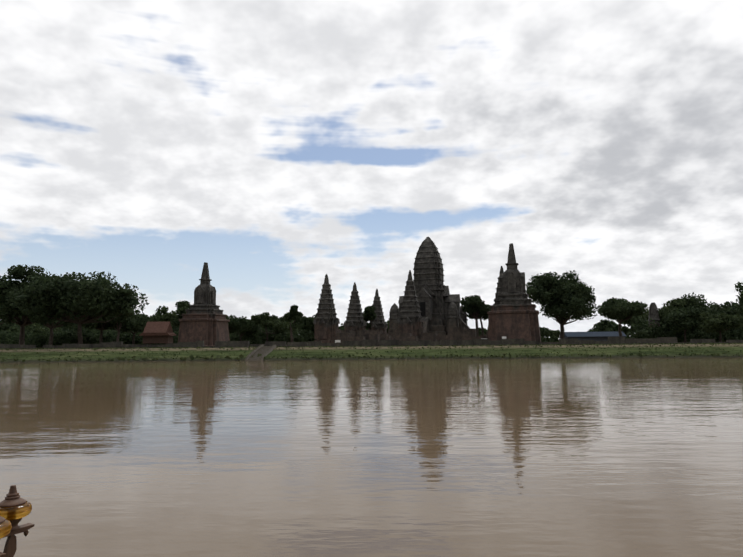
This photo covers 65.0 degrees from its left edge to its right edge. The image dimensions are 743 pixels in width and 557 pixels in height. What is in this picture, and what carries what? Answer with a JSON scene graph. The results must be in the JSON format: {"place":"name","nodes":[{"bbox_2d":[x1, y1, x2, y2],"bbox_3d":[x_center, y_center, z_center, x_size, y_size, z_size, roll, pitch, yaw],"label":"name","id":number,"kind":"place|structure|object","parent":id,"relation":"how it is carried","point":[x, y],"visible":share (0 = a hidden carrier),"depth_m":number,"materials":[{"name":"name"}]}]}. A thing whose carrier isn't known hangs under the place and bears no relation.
{"place":"outdoors","nodes":[
{"label":"outdoors","id":0,"kind":"place"},
{"bbox_2d":[0,485,34,556],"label":"lamp post","id":1,"kind":"object","parent":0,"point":[15,508],"visible":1,"depth_m":3.68,"materials":[{"name":"brown metal"}]},
{"bbox_2d":[0,357,742,556],"bbox_3d":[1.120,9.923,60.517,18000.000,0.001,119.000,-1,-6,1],"label":"river water","id":2,"kind":"structure","parent":0,"point":[600,457],"depth_m":16.55,"materials":[{"name":"brown liquid"}]},
{"bbox_2d":[0,342,742,362],"bbox_3d":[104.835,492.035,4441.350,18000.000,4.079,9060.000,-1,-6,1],"label":"grassy riverbank","id":3,"kind":"structure","parent":0,"point":[612,351],"depth_m":117.33,"materials":[{"name":"green plant"}]},
{"bbox_2d":[0,322,17,332],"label":"tree","id":4,"kind":"object","parent":3,"relation":"on","point":[4,326],"visible":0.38,"depth_m":258.41,"materials":[{"name":"green plant"}]},
{"bbox_2d":[7,324,30,333],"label":"tree","id":5,"kind":"object","parent":3,"relation":"on","point":[15,327],"visible":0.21,"depth_m":251.52,"materials":[{"name":"green plant"}]},
{"bbox_2d":[0,264,61,344],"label":"tree","id":6,"kind":"object","parent":3,"relation":"on","point":[10,312],"visible":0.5,"depth_m":150.12,"materials":[{"name":"green plant"}]},
{"bbox_2d":[25,323,63,335],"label":"tree","id":7,"kind":"object","parent":3,"relation":"on","point":[36,328],"visible":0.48,"depth_m":255.22,"materials":[{"name":"green plant"}]},
{"bbox_2d":[33,320,74,345],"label":"tree","id":8,"kind":"object","parent":3,"relation":"on","point":[51,327],"visible":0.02,"depth_m":191.31,"materials":[{"name":"green plant"}]},
{"bbox_2d":[39,321,70,331],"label":"tree","id":9,"kind":"object","parent":3,"relation":"on","point":[67,326],"visible":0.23,"depth_m":267.54,"materials":[{"name":"green plant"}]},
{"bbox_2d":[7,271,148,343],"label":"rain tree","id":10,"kind":"object","parent":3,"relation":"on","point":[80,302],"visible":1,"depth_m":135.68,"materials":[{"name":"green plant"}]},
{"bbox_2d":[72,324,105,333],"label":"tree","id":11,"kind":"object","parent":3,"relation":"on","point":[76,326],"visible":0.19,"depth_m":256.85,"materials":[{"name":"green plant"}]},
{"bbox_2d":[0,325,179,347],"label":"bush row","id":12,"kind":"object","parent":3,"relation":"on","point":[39,340],"visible":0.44,"depth_m":201.88,"materials":[{"name":"green plant"}]},
{"bbox_2d":[82,317,127,343],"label":"tree","id":13,"kind":"object","parent":3,"relation":"on","point":[101,327],"visible":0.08,"depth_m":194.73,"materials":[{"name":"green plant"}]},
{"bbox_2d":[106,311,133,341],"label":"tree","id":14,"kind":"object","parent":3,"relation":"on","point":[116,321],"visible":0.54,"depth_m":191.22,"materials":[{"name":"green plant"}]},
{"bbox_2d":[120,313,152,344],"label":"tree","id":15,"kind":"object","parent":3,"relation":"on","point":[140,323],"visible":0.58,"depth_m":198.01,"materials":[{"name":"green plant"}]},
{"bbox_2d":[139,322,176,344],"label":"thai house","id":16,"kind":"structure","parent":3,"relation":"on","point":[157,332],"depth_m":184.20,"materials":[{"name":"brown wood"}]},
{"bbox_2d":[141,305,179,332],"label":"tree","id":17,"kind":"object","parent":3,"relation":"on","point":[162,315],"visible":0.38,"depth_m":209.38,"materials":[{"name":"green plant"}]},
{"bbox_2d":[170,300,189,325],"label":"tree","id":18,"kind":"object","parent":3,"relation":"on","point":[182,306],"visible":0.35,"depth_m":190.52,"materials":[{"name":"green plant"}]},
{"bbox_2d":[178,262,229,345],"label":"stupa","id":19,"kind":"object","parent":3,"relation":"on","point":[205,320],"visible":0.96,"depth_m":161.78,"materials":[{"name":"brick"}]},
{"bbox_2d":[225,314,236,320],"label":"tree","id":20,"kind":"object","parent":3,"relation":"on","point":[230,317],"visible":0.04,"depth_m":253.31,"materials":[{"name":"green plant"}]},
{"bbox_2d":[226,318,239,333],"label":"tree","id":21,"kind":"object","parent":3,"relation":"on","point":[233,323],"visible":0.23,"depth_m":215.24,"materials":[{"name":"green plant"}]},
{"bbox_2d":[231,316,257,340],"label":"tree","id":22,"kind":"object","parent":3,"relation":"on","point":[244,326],"visible":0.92,"depth_m":217.75,"materials":[{"name":"green plant"}]},
{"bbox_2d":[248,319,266,333],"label":"tree","id":23,"kind":"object","parent":3,"relation":"on","point":[258,330],"visible":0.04,"depth_m":250.13,"materials":[{"name":"green plant"}]},
{"bbox_2d":[245,345,275,360],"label":"ramp","id":24,"kind":"structure","parent":3,"relation":"on","point":[264,351],"depth_m":117.56,"materials":[{"name":"concrete"}]},
{"bbox_2d":[251,312,288,340],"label":"tree","id":25,"kind":"object","parent":3,"relation":"on","point":[264,321],"visible":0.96,"depth_m":220.60,"materials":[{"name":"green plant"}]},
{"bbox_2d":[229,327,315,344],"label":"bush row","id":26,"kind":"object","parent":3,"relation":"on","point":[260,338],"visible":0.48,"depth_m":222.14,"materials":[{"name":"green plant"}]},
{"bbox_2d":[279,316,289,333],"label":"tree","id":27,"kind":"object","parent":3,"relation":"on","point":[282,319],"visible":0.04,"depth_m":262.78,"materials":[{"name":"green plant"}]},
{"bbox_2d":[283,304,302,341],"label":"tree","id":28,"kind":"object","parent":3,"relation":"on","point":[294,314],"visible":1,"depth_m":209.19,"materials":[{"name":"green plant"}]},
{"bbox_2d":[285,316,312,332],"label":"tree","id":29,"kind":"object","parent":3,"relation":"on","point":[291,322],"visible":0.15,"depth_m":253.22,"materials":[{"name":"green plant"}]},
{"bbox_2d":[300,316,314,334],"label":"tree","id":30,"kind":"object","parent":3,"relation":"on","point":[306,323],"visible":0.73,"depth_m":229.60,"materials":[{"name":"green plant"}]},
{"bbox_2d":[313,274,339,342],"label":"temple spire","id":31,"kind":"structure","parent":3,"relation":"on","point":[326,322],"depth_m":173.28,"materials":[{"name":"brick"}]},
{"bbox_2d":[343,282,366,336],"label":"temple spire","id":32,"kind":"structure","parent":3,"relation":"on","point":[355,321],"depth_m":198.28,"materials":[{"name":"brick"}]},
{"bbox_2d":[363,305,376,329],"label":"tree","id":33,"kind":"object","parent":3,"relation":"on","point":[369,314],"visible":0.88,"depth_m":211.00,"materials":[{"name":"green plant"}]},
{"bbox_2d":[0,336,742,348],"bbox_3d":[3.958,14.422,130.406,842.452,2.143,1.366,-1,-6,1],"label":"temple perimeter wall","id":34,"kind":"structure","parent":3,"relation":"on","point":[480,342],"depth_m":129.97,"materials":[{"name":"brick"}]},
{"bbox_2d":[0,342,742,361],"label":"bank weeds","id":35,"kind":"object","parent":3,"relation":"on","point":[423,355],"visible":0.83,"depth_m":118.77,"materials":[{"name":"green plant"}]},
{"bbox_2d":[13,353,736,360],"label":"shore reeds","id":36,"kind":"object","parent":3,"relation":"on","point":[258,355],"visible":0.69,"depth_m":113.54,"materials":[{"name":"green plant"}]},
{"bbox_2d":[368,289,387,332],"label":"temple spire","id":37,"kind":"structure","parent":3,"relation":"on","point":[378,322],"depth_m":222.86,"materials":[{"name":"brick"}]},
{"bbox_2d":[333,327,487,344],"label":"temple gallery ruin","id":38,"kind":"object","parent":3,"relation":"on","point":[459,333],"visible":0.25,"depth_m":161.72,"materials":[{"name":"brick"}]},
{"bbox_2d":[397,270,424,339],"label":"temple spire","id":39,"kind":"structure","parent":3,"relation":"on","point":[410,319],"depth_m":165.60,"materials":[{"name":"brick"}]},
{"bbox_2d":[388,237,469,334],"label":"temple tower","id":40,"kind":"structure","parent":3,"relation":"on","point":[434,294],"depth_m":188.81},
{"bbox_2d":[388,303,399,331],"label":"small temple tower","id":41,"kind":"structure","parent":40,"relation":"attached to","point":[394,312],"depth_m":184.68,"materials":[{"name":"stone"}]},
{"bbox_2d":[420,302,425,316],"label":"doorway","id":42,"kind":"structure","parent":40,"relation":"attached to","point":[422,309],"depth_m":182.84,"materials":[{"name":"black"}]},
{"bbox_2d":[446,301,458,331],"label":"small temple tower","id":43,"kind":"structure","parent":40,"relation":"attached to","point":[452,318],"depth_m":179.17,"materials":[{"name":"stone"}]},
{"bbox_2d":[460,305,467,323],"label":"temple corner prang","id":44,"kind":"structure","parent":40,"relation":"attached to","point":[463,316],"depth_m":196.81,"materials":[{"name":"brick"}]},
{"bbox_2d":[460,295,490,335],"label":"tree","id":45,"kind":"object","parent":3,"relation":"on","point":[475,307],"visible":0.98,"depth_m":184.16,"materials":[{"name":"green plant"}]},
{"bbox_2d":[478,328,487,334],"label":"tree belt","id":46,"kind":"object","parent":3,"relation":"on","point":[484,330],"visible":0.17,"depth_m":277.01,"materials":[{"name":"green plant"}]},
{"bbox_2d":[488,266,503,319],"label":"temple meru","id":47,"kind":"structure","parent":3,"relation":"on","point":[498,285],"depth_m":159.71,"materials":[{"name":"brick"}]},
{"bbox_2d":[487,243,540,341],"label":"stupa","id":48,"kind":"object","parent":3,"relation":"on","point":[513,313],"visible":0.88,"depth_m":144.25,"materials":[{"name":"brick"}]},
{"bbox_2d":[540,327,545,335],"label":"tree belt","id":49,"kind":"object","parent":3,"relation":"on","point":[542,332],"visible":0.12,"depth_m":258.60,"materials":[{"name":"green plant"}]},
{"bbox_2d":[541,327,549,335],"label":"tree belt","id":50,"kind":"object","parent":3,"relation":"on","point":[547,330],"visible":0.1,"depth_m":273.97,"materials":[{"name":"green plant"}]},
{"bbox_2d":[543,329,559,337],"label":"tree belt","id":51,"kind":"object","parent":3,"relation":"on","point":[553,333],"visible":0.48,"depth_m":306.77,"materials":[{"name":"green plant"}]},
{"bbox_2d":[479,333,629,341],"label":"bush row","id":52,"kind":"object","parent":3,"relation":"on","point":[550,339],"visible":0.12,"depth_m":260.69,"materials":[{"name":"green plant"}]},
{"bbox_2d":[525,270,598,338],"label":"tree","id":53,"kind":"object","parent":3,"relation":"on","point":[562,301],"visible":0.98,"depth_m":164.68,"materials":[{"name":"green plant"}]},
{"bbox_2d":[564,331,625,340],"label":"shed","id":54,"kind":"structure","parent":3,"relation":"on","point":[599,336],"depth_m":225.44,"materials":[{"name":"grey metal"}]},
{"bbox_2d":[587,327,616,331],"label":"tree belt","id":55,"kind":"object","parent":3,"relation":"on","point":[609,329],"visible":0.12,"depth_m":261.85,"materials":[{"name":"green plant"}]},
{"bbox_2d":[589,319,627,334],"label":"tree","id":56,"kind":"object","parent":3,"relation":"on","point":[602,325],"visible":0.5,"depth_m":267.06,"materials":[{"name":"green plant"}]},
{"bbox_2d":[597,297,649,335],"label":"tree","id":57,"kind":"object","parent":3,"relation":"on","point":[619,310],"visible":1,"depth_m":179.65,"materials":[{"name":"green plant"}]},
{"bbox_2d":[616,316,645,334],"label":"tree","id":58,"kind":"object","parent":3,"relation":"on","point":[625,330],"visible":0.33,"depth_m":255.12,"materials":[{"name":"green plant"}]},
{"bbox_2d":[648,303,660,329],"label":"tower","id":59,"kind":"structure","parent":3,"relation":"on","point":[653,313],"depth_m":196.25,"materials":[{"name":"stone"}]},
{"bbox_2d":[638,298,686,324],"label":"tree","id":60,"kind":"object","parent":3,"relation":"on","point":[673,305],"visible":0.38,"depth_m":199.55,"materials":[{"name":"green plant"}]},
{"bbox_2d":[663,306,703,342],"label":"tree","id":61,"kind":"object","parent":3,"relation":"on","point":[682,320],"visible":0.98,"depth_m":183.63,"materials":[{"name":"green plant"}]},
{"bbox_2d":[626,318,742,342],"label":"bush row","id":62,"kind":"object","parent":3,"relation":"on","point":[647,332],"visible":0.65,"depth_m":192.12,"materials":[{"name":"green plant"}]},
{"bbox_2d":[676,292,723,312],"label":"tree","id":63,"kind":"object","parent":3,"relation":"on","point":[696,302],"visible":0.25,"depth_m":210.58,"materials":[{"name":"green plant"}]},
{"bbox_2d":[695,312,742,341],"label":"tree","id":64,"kind":"object","parent":3,"relation":"on","point":[720,323],"visible":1,"depth_m":179.20,"materials":[{"name":"green plant"}]},
{"bbox_2d":[707,301,741,327],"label":"tree","id":65,"kind":"object","parent":3,"relation":"on","point":[728,309],"visible":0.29,"depth_m":197.90,"materials":[{"name":"green plant"}]},
{"bbox_2d":[733,281,742,316],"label":"tree","id":66,"kind":"object","parent":3,"relation":"on","point":[740,296],"visible":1,"depth_m":157.52,"materials":[{"name":"green plant"}]},
{"bbox_2d":[0,0,742,338],"label":"sky","id":67,"kind":"structure","parent":0,"point":[278,146],"materials":[{"name":"white"}]}
]}

